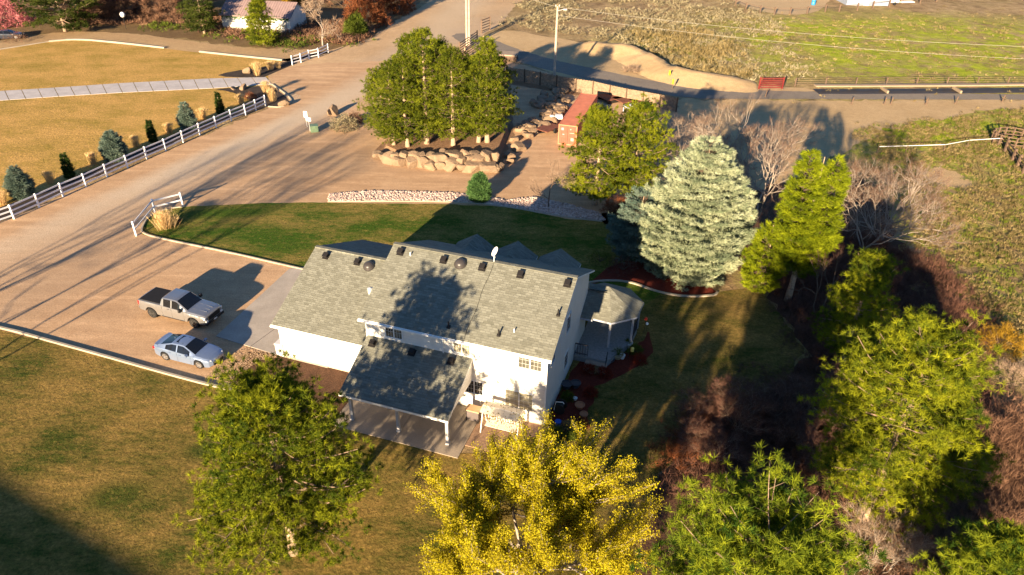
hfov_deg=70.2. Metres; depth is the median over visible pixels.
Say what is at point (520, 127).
boulder
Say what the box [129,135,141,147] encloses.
ornamental grass
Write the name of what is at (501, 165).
boulder
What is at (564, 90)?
boulder
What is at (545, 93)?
boulder
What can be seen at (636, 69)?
brush pile
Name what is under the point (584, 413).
flower pot
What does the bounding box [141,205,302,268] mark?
kerb
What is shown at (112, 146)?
young spruce
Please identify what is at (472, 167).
boulder
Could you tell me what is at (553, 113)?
boulder
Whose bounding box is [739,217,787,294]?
fir tree
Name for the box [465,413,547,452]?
brick patio
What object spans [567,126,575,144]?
container door
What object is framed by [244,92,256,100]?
shrub
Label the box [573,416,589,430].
shrub
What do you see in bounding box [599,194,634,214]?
bare shrub
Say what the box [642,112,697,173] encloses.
bare tree
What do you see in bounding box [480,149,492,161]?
boulder
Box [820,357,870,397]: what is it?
bare shrub
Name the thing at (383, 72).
pine tree
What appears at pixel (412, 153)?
boulder
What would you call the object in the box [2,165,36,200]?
young spruce
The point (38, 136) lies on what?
dry lawn
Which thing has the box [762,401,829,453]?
bare shrub
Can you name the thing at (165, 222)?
ornamental grass
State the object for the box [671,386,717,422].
bare shrub
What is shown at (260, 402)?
deciduous tree
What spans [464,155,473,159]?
boulder
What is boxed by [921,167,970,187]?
worn patch
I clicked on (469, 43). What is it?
power pole
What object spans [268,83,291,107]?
kerb
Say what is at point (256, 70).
ornamental grass
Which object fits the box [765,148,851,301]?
fir tree
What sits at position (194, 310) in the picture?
pickup truck
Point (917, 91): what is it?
ditch
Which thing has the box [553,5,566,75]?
power pole
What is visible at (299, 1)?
leafy tree
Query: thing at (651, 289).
kerb
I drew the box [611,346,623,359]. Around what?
flower pot
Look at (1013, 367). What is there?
brown shrub
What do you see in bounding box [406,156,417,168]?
boulder
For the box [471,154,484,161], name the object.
boulder
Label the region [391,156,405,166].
boulder
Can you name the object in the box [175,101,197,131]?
young spruce
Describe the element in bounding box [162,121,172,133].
ornamental grass
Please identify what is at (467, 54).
pine tree
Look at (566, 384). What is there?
flower pot
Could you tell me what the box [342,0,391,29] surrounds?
leafy tree
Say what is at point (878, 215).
bare tree
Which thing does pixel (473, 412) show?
patio table
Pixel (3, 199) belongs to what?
ornamental grass
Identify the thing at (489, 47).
pine tree
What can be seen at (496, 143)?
terrace
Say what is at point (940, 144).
tape fence
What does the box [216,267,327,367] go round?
driveway slab
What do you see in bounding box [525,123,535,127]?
boulder
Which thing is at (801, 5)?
sand arena
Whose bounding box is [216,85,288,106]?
mulch bed
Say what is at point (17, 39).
shrub
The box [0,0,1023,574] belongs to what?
ground
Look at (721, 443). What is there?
bare shrub
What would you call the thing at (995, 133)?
corral
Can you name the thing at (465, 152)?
boulder
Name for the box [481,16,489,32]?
timber rail fence
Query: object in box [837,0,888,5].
shed
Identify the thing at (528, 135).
boulder
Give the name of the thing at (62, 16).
pine tree
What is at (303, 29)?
undergrowth
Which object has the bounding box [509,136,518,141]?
boulder
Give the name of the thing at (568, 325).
window
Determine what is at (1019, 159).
timber fence
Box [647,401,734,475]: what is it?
orange underbrush
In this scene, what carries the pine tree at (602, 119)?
on the gravel drive
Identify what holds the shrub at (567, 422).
on the mulch bed at (620, 366)
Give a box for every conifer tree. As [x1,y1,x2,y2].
[174,0,225,33]
[240,0,285,44]
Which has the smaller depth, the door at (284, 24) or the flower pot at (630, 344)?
the flower pot at (630, 344)
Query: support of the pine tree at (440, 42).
on the pine duff
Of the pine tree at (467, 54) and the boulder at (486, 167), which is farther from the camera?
the pine tree at (467, 54)
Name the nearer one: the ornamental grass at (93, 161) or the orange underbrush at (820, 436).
the orange underbrush at (820, 436)
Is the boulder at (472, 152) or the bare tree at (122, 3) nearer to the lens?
the boulder at (472, 152)
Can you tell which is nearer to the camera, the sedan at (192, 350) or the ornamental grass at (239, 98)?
the sedan at (192, 350)
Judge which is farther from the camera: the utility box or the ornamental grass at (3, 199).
the utility box
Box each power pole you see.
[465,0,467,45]
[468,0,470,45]
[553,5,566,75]
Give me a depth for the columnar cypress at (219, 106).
90.87 m
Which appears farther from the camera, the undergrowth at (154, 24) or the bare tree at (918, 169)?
the undergrowth at (154, 24)
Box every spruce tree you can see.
[604,184,657,268]
[633,134,764,291]
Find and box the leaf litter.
[600,164,1020,574]
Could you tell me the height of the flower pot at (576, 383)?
0.400 m
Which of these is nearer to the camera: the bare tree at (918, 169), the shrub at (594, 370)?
the shrub at (594, 370)
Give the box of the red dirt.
[512,80,680,110]
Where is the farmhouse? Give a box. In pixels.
[270,234,643,444]
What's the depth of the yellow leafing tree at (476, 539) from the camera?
32.42 m
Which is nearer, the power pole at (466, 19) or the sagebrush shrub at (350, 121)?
the sagebrush shrub at (350, 121)
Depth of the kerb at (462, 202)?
71.09 m
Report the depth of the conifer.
70.75 m
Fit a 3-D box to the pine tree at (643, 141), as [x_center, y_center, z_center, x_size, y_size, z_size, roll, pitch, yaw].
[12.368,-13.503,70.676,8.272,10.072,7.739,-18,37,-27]
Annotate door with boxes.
[282,21,286,31]
[559,125,567,143]
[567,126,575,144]
[850,0,869,5]
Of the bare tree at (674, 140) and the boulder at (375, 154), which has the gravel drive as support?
the boulder at (375, 154)
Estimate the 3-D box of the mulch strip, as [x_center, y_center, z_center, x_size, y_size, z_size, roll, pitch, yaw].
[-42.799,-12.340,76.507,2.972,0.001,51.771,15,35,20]
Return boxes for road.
[268,0,520,101]
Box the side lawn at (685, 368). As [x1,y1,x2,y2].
[527,287,802,574]
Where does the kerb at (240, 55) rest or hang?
on the dirt track
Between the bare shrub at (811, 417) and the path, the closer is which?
the bare shrub at (811, 417)
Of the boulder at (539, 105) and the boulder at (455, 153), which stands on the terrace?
the boulder at (455, 153)
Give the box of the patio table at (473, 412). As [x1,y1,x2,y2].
[465,404,481,423]
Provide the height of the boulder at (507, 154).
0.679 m
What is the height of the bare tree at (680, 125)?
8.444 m
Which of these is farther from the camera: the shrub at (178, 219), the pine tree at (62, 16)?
the pine tree at (62, 16)
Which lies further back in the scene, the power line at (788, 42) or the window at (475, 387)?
the power line at (788, 42)
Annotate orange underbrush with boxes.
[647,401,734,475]
[787,391,870,476]
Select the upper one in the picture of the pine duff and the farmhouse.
the pine duff
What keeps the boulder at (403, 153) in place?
on the boulder at (398, 161)
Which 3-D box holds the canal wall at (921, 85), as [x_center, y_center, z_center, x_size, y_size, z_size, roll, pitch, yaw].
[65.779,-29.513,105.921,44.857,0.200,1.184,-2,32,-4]
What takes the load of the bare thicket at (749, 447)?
on the leaf litter
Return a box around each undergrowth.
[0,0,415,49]
[57,5,375,45]
[138,19,376,52]
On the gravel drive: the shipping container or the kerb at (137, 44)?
the shipping container
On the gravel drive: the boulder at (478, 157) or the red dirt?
the red dirt
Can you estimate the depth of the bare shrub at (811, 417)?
43.91 m
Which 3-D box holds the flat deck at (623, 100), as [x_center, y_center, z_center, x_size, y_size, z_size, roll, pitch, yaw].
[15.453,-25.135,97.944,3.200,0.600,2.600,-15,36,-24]
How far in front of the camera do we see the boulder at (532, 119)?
90.15 m
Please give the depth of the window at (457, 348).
43.91 m
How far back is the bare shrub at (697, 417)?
43.61 m
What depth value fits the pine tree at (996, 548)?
26.84 m
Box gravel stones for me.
[205,347,276,378]
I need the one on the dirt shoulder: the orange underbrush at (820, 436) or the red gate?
the red gate
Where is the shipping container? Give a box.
[558,93,597,145]
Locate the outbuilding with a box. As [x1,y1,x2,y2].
[219,0,307,31]
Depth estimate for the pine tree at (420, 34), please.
78.17 m
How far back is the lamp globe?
126.43 m
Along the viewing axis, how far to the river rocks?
71.59 m
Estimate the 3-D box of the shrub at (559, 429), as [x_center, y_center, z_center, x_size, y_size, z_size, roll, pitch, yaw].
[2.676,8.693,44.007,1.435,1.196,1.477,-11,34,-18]
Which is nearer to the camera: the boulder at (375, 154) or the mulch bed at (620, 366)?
the mulch bed at (620, 366)
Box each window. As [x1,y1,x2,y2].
[384,327,402,340]
[453,342,470,355]
[465,380,482,395]
[504,388,533,412]
[517,357,542,372]
[550,350,555,366]
[563,348,568,371]
[566,310,571,335]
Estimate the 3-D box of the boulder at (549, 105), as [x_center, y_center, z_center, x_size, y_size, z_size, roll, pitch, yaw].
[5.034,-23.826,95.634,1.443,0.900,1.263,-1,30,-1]
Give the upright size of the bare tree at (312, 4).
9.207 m
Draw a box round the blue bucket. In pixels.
[555,419,561,425]
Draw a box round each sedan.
[0,29,24,38]
[152,332,223,368]
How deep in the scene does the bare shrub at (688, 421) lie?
43.05 m
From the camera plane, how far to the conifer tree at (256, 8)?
117.80 m
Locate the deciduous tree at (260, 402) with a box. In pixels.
[169,348,385,574]
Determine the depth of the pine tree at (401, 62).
78.35 m
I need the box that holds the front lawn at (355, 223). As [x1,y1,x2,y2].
[141,202,661,307]
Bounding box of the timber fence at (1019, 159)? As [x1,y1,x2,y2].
[1003,139,1023,173]
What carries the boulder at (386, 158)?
on the gravel drive
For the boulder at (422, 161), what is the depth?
77.88 m
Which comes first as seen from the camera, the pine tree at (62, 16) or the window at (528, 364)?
the window at (528, 364)
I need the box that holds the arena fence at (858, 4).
[735,0,936,14]
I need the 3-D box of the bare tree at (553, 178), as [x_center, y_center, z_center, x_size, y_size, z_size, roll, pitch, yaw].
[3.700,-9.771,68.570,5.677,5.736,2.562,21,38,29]
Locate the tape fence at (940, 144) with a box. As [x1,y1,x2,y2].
[877,138,1002,152]
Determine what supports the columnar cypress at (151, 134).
on the dry lawn at (38, 136)
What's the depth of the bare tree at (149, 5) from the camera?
133.15 m
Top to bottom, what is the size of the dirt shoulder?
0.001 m
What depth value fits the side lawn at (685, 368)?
49.79 m
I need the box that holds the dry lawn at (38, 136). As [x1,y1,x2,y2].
[0,40,281,206]
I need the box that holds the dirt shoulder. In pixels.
[486,31,811,90]
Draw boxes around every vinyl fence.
[0,95,265,219]
[131,192,183,235]
[291,43,328,64]
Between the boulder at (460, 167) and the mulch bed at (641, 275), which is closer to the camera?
the mulch bed at (641, 275)
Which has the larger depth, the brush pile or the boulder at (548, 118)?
the brush pile
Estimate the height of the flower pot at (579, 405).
0.300 m
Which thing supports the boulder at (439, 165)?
on the pine duff
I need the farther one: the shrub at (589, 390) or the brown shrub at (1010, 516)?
the shrub at (589, 390)
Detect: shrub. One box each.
[3,33,30,43]
[170,216,180,225]
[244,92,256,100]
[328,112,359,133]
[346,110,362,125]
[547,423,564,442]
[560,390,575,402]
[560,419,577,434]
[566,428,580,441]
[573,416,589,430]
[582,384,599,398]
[588,364,599,374]
[595,365,612,379]
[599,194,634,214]
[626,342,643,355]
[631,351,647,365]
[661,414,734,455]
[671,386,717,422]
[675,415,728,450]
[685,424,750,473]
[707,372,780,427]
[714,383,775,442]
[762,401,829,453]
[766,371,837,412]
[781,396,857,447]
[783,410,825,439]
[788,432,850,487]
[801,382,855,408]
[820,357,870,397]
[967,492,1023,529]
[969,406,1023,449]
[976,319,1023,362]
[990,357,1023,391]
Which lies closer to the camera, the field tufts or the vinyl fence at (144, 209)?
the vinyl fence at (144, 209)
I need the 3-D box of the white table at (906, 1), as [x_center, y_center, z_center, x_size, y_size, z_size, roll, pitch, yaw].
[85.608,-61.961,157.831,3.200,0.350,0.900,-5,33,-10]
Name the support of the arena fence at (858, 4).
on the ground at (924, 38)
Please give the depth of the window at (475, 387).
45.20 m
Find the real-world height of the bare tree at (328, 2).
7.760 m
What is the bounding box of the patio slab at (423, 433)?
[336,399,481,458]
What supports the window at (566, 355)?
in the farmhouse
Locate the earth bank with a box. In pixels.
[570,41,757,92]
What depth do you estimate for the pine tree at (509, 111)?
85.30 m
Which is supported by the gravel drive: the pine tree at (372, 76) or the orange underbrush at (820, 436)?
the pine tree at (372, 76)
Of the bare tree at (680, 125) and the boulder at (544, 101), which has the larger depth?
the boulder at (544, 101)
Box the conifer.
[465,171,491,203]
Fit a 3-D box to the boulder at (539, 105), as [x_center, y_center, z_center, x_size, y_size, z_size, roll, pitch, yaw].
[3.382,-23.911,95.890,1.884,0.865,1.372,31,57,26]
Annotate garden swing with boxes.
[480,397,522,434]
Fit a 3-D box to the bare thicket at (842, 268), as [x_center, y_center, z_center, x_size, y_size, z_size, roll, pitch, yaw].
[28.828,1.116,56.989,20.257,1.899,28.712,1,32,0]
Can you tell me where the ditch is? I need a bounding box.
[813,88,1023,93]
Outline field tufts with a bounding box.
[664,5,1023,108]
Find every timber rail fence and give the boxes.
[459,30,477,50]
[464,36,483,55]
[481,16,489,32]
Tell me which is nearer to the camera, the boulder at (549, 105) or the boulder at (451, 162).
the boulder at (451, 162)
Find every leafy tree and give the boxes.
[0,0,37,28]
[282,0,306,4]
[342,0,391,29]
[375,0,416,15]
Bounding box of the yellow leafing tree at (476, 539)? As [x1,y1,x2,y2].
[402,409,667,574]
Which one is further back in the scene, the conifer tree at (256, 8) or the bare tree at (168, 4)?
the bare tree at (168, 4)
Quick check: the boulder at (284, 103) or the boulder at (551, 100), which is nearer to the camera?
the boulder at (284, 103)
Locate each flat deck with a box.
[598,93,622,103]
[612,97,634,104]
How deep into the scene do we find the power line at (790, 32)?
95.76 m
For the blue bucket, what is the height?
0.360 m
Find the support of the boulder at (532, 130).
on the gravel drive
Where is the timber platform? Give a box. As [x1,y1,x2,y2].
[496,50,518,61]
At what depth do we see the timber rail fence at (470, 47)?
117.51 m
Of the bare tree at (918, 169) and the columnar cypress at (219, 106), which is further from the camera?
the columnar cypress at (219, 106)
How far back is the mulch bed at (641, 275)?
59.72 m
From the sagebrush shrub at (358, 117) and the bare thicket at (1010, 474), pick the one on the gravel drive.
the sagebrush shrub at (358, 117)
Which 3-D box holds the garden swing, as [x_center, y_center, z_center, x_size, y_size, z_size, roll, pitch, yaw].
[-0.614,7.955,43.959,2.546,1.928,1.408,11,34,15]
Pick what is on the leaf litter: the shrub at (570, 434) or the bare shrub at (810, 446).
the bare shrub at (810, 446)
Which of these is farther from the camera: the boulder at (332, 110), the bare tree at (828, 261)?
the boulder at (332, 110)
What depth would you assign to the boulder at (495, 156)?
78.14 m
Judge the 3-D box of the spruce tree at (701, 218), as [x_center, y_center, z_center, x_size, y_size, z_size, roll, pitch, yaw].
[15.040,-6.056,57.961,10.179,12.717,9.873,26,40,33]
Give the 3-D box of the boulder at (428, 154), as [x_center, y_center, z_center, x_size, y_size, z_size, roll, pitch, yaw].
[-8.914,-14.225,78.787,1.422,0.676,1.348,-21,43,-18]
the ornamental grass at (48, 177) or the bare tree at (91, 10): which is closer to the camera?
the ornamental grass at (48, 177)
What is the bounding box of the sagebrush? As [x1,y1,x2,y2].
[490,0,820,81]
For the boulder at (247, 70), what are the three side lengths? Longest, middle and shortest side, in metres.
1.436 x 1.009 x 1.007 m
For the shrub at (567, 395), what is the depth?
46.90 m
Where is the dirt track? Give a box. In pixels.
[0,31,331,60]
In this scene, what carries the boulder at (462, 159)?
on the boulder at (460, 167)
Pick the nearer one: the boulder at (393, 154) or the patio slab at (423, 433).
the patio slab at (423, 433)
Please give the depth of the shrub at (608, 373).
49.01 m
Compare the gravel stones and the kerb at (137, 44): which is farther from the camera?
the kerb at (137, 44)
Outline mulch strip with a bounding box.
[0,103,265,218]
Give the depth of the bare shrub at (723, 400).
44.04 m
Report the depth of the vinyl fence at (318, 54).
113.10 m
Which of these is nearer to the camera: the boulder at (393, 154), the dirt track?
the boulder at (393, 154)
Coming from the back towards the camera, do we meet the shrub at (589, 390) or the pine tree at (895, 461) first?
the shrub at (589, 390)
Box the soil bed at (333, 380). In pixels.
[231,352,347,414]
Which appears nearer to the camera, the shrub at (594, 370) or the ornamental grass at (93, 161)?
the shrub at (594, 370)
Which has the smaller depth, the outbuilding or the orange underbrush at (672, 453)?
the orange underbrush at (672, 453)
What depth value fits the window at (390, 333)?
45.09 m
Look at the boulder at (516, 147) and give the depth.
82.57 m
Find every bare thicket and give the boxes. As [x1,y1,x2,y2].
[644,353,883,519]
[743,219,1018,422]
[822,391,1023,574]
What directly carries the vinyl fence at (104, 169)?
on the ground at (924, 38)
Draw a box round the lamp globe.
[120,12,125,27]
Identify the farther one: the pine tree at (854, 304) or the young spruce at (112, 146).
the young spruce at (112, 146)
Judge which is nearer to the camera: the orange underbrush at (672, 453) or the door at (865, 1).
the orange underbrush at (672, 453)
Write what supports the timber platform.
on the ground at (924, 38)
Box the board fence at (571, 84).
[506,66,678,111]
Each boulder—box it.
[239,83,246,90]
[242,67,250,73]
[278,100,289,105]
[327,104,338,115]
[372,150,383,158]
[381,151,392,164]
[390,152,398,157]
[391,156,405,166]
[399,150,408,157]
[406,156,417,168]
[408,150,418,155]
[413,151,425,157]
[416,156,429,168]
[424,159,436,170]
[425,151,434,158]
[430,152,448,161]
[435,161,445,169]
[443,156,459,171]
[444,150,463,157]
[456,156,466,163]
[456,164,465,170]
[460,149,470,154]
[462,160,480,172]
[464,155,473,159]
[469,150,479,154]
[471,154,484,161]
[479,160,496,172]
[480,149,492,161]
[491,152,499,162]
[498,162,504,169]
[503,151,515,158]
[506,158,514,162]
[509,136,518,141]
[511,141,526,152]
[513,123,527,131]
[523,132,533,138]
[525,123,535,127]
[526,128,537,133]
[527,117,537,123]
[533,101,544,108]
[536,98,546,103]
[538,121,550,126]
[540,90,547,95]
[542,115,556,123]
[545,98,556,102]
[545,102,555,108]
[547,109,557,115]
[552,88,560,94]
[555,106,564,110]
[557,110,564,114]
[560,87,568,93]
[563,98,570,103]
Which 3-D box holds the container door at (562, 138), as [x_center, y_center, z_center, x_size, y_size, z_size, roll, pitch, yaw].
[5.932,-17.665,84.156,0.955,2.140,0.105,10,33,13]
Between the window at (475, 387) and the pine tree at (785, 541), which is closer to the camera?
the pine tree at (785, 541)
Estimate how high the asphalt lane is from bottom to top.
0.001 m
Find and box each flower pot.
[561,380,571,389]
[571,379,580,388]
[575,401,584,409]
[580,411,587,417]
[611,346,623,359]
[624,337,632,347]
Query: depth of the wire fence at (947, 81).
106.51 m
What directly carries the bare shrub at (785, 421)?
on the leaf litter
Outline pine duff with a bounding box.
[377,64,515,171]
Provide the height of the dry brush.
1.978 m
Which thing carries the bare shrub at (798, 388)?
on the leaf litter
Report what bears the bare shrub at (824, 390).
on the leaf litter
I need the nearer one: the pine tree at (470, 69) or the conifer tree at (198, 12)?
the pine tree at (470, 69)
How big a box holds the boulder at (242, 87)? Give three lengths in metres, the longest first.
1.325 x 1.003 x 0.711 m
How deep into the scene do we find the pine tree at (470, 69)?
79.73 m
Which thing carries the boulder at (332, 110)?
on the gravel drive
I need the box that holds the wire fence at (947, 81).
[794,77,1010,86]
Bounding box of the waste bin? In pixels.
[274,338,283,355]
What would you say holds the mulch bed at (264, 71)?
on the dry lawn at (38, 136)
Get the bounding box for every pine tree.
[9,0,102,31]
[356,67,402,136]
[363,59,420,146]
[370,53,438,146]
[392,32,437,124]
[398,26,453,143]
[418,34,460,117]
[423,42,481,145]
[447,50,475,119]
[454,52,508,142]
[461,34,517,142]
[489,51,524,117]
[555,102,638,204]
[601,92,679,195]
[628,440,891,574]
[797,303,1016,552]
[806,243,911,367]
[908,511,1023,574]
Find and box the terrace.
[383,92,508,157]
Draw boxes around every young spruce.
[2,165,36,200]
[98,129,128,162]
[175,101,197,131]
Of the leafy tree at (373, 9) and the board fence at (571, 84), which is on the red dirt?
the board fence at (571, 84)
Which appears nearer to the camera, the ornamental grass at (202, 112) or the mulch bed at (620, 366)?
the mulch bed at (620, 366)
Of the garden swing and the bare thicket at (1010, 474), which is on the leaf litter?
the bare thicket at (1010, 474)
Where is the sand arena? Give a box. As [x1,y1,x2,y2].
[733,0,829,14]
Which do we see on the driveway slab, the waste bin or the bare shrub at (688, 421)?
the waste bin
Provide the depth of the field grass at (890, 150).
75.11 m
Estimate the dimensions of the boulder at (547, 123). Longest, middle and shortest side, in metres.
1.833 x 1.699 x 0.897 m
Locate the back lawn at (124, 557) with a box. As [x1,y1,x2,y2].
[0,330,544,574]
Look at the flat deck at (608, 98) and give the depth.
97.99 m
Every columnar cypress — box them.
[59,152,76,178]
[144,119,157,142]
[213,91,224,113]
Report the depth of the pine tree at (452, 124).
78.77 m
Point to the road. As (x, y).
(443, 18)
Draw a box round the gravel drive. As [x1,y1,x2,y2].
[0,55,693,386]
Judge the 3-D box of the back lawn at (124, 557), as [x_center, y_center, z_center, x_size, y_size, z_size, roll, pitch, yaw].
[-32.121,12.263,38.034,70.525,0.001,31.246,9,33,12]
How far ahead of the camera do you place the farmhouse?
45.32 m
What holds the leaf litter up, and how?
on the ground at (924, 38)
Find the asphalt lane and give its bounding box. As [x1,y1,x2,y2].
[452,33,1023,99]
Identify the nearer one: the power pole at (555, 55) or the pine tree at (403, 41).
the pine tree at (403, 41)
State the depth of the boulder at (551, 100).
97.00 m
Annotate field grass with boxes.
[852,104,1023,367]
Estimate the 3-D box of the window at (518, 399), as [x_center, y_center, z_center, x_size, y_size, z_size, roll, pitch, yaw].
[0.420,6.898,44.518,1.850,1.390,0.069,11,34,15]
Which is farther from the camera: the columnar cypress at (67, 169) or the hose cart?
the columnar cypress at (67, 169)
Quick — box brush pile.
[621,64,642,73]
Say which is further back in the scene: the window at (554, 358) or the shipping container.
the shipping container
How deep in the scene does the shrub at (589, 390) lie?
47.28 m
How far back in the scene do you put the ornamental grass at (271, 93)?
95.67 m
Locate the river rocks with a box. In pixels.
[327,190,605,220]
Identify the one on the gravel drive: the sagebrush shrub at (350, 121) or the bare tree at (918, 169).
the sagebrush shrub at (350, 121)
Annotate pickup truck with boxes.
[137,287,223,327]
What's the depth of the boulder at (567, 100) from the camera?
97.33 m
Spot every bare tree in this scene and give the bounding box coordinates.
[57,0,122,21]
[97,0,140,17]
[127,0,158,22]
[130,0,184,22]
[301,0,341,45]
[315,0,349,7]
[526,158,575,206]
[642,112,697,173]
[660,110,749,175]
[683,92,826,221]
[784,244,853,314]
[826,150,976,253]
[835,489,938,574]
[840,158,955,243]
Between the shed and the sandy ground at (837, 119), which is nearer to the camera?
the sandy ground at (837, 119)
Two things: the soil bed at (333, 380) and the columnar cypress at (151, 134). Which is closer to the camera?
the soil bed at (333, 380)
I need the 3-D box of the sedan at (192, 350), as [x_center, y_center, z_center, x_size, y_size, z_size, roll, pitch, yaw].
[-22.076,4.162,49.778,4.695,1.480,2.233,11,34,15]
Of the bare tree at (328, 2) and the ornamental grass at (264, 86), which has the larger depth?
the bare tree at (328, 2)
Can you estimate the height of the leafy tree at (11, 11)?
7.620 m
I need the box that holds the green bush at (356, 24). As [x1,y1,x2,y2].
[341,10,368,36]
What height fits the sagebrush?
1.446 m
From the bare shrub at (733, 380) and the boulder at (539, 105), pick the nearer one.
the bare shrub at (733, 380)
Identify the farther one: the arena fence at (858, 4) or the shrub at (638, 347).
the arena fence at (858, 4)
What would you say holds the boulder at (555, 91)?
on the gravel drive
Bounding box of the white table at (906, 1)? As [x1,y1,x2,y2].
[899,0,914,2]
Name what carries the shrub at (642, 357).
on the mulch bed at (620, 366)
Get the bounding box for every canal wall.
[814,83,1023,86]
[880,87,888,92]
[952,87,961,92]
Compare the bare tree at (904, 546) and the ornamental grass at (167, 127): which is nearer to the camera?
the bare tree at (904, 546)
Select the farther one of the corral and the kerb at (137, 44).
the kerb at (137, 44)
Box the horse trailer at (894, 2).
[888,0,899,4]
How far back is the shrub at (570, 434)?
43.97 m
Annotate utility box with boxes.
[309,124,318,132]
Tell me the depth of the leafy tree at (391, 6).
140.81 m
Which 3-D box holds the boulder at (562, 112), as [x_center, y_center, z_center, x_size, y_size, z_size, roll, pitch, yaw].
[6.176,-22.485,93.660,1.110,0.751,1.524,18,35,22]
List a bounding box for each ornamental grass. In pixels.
[0,189,8,204]
[40,169,56,183]
[84,150,99,165]
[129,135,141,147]
[148,207,179,230]
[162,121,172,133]
[196,107,208,118]
[234,92,246,104]
[251,60,262,75]
[259,78,270,93]
[264,60,273,69]
[266,88,276,100]
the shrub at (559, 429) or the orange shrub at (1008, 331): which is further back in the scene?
the orange shrub at (1008, 331)
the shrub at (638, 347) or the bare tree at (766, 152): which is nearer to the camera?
the shrub at (638, 347)
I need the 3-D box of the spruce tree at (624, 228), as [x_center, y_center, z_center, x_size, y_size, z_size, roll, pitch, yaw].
[10.911,-5.196,61.232,5.829,7.412,6.083,-21,38,-31]
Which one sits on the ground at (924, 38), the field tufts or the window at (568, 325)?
the field tufts
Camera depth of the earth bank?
108.61 m
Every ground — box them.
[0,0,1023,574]
[678,98,1023,191]
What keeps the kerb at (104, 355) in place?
on the gravel drive
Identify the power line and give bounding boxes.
[559,15,1018,58]
[561,7,1023,46]
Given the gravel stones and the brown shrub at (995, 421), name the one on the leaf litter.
the brown shrub at (995, 421)
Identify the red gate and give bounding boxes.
[758,77,784,88]
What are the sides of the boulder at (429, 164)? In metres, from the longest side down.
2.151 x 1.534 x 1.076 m
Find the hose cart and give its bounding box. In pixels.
[552,399,566,414]
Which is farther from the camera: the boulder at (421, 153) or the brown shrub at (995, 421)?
the boulder at (421, 153)
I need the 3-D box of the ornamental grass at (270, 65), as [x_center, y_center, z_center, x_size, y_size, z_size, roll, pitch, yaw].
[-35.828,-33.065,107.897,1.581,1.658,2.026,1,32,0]
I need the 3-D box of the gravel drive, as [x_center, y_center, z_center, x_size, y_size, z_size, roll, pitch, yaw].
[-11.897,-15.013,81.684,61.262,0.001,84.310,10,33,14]
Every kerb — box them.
[0,41,48,48]
[0,326,232,389]
[49,38,165,48]
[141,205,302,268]
[199,50,282,60]
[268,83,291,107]
[327,200,601,221]
[589,279,717,296]
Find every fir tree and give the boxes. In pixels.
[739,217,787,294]
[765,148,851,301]
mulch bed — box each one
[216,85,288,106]
[219,60,296,76]
[548,331,651,437]
[593,261,715,294]
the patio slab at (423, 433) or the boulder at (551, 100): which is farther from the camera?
the boulder at (551, 100)
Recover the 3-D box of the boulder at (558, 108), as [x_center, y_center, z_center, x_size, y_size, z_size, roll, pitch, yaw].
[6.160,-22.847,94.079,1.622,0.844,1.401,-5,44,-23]
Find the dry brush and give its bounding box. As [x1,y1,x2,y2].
[622,25,760,77]
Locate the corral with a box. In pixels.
[990,126,1023,149]
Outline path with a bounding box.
[0,77,270,100]
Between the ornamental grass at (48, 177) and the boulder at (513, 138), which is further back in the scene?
the boulder at (513, 138)

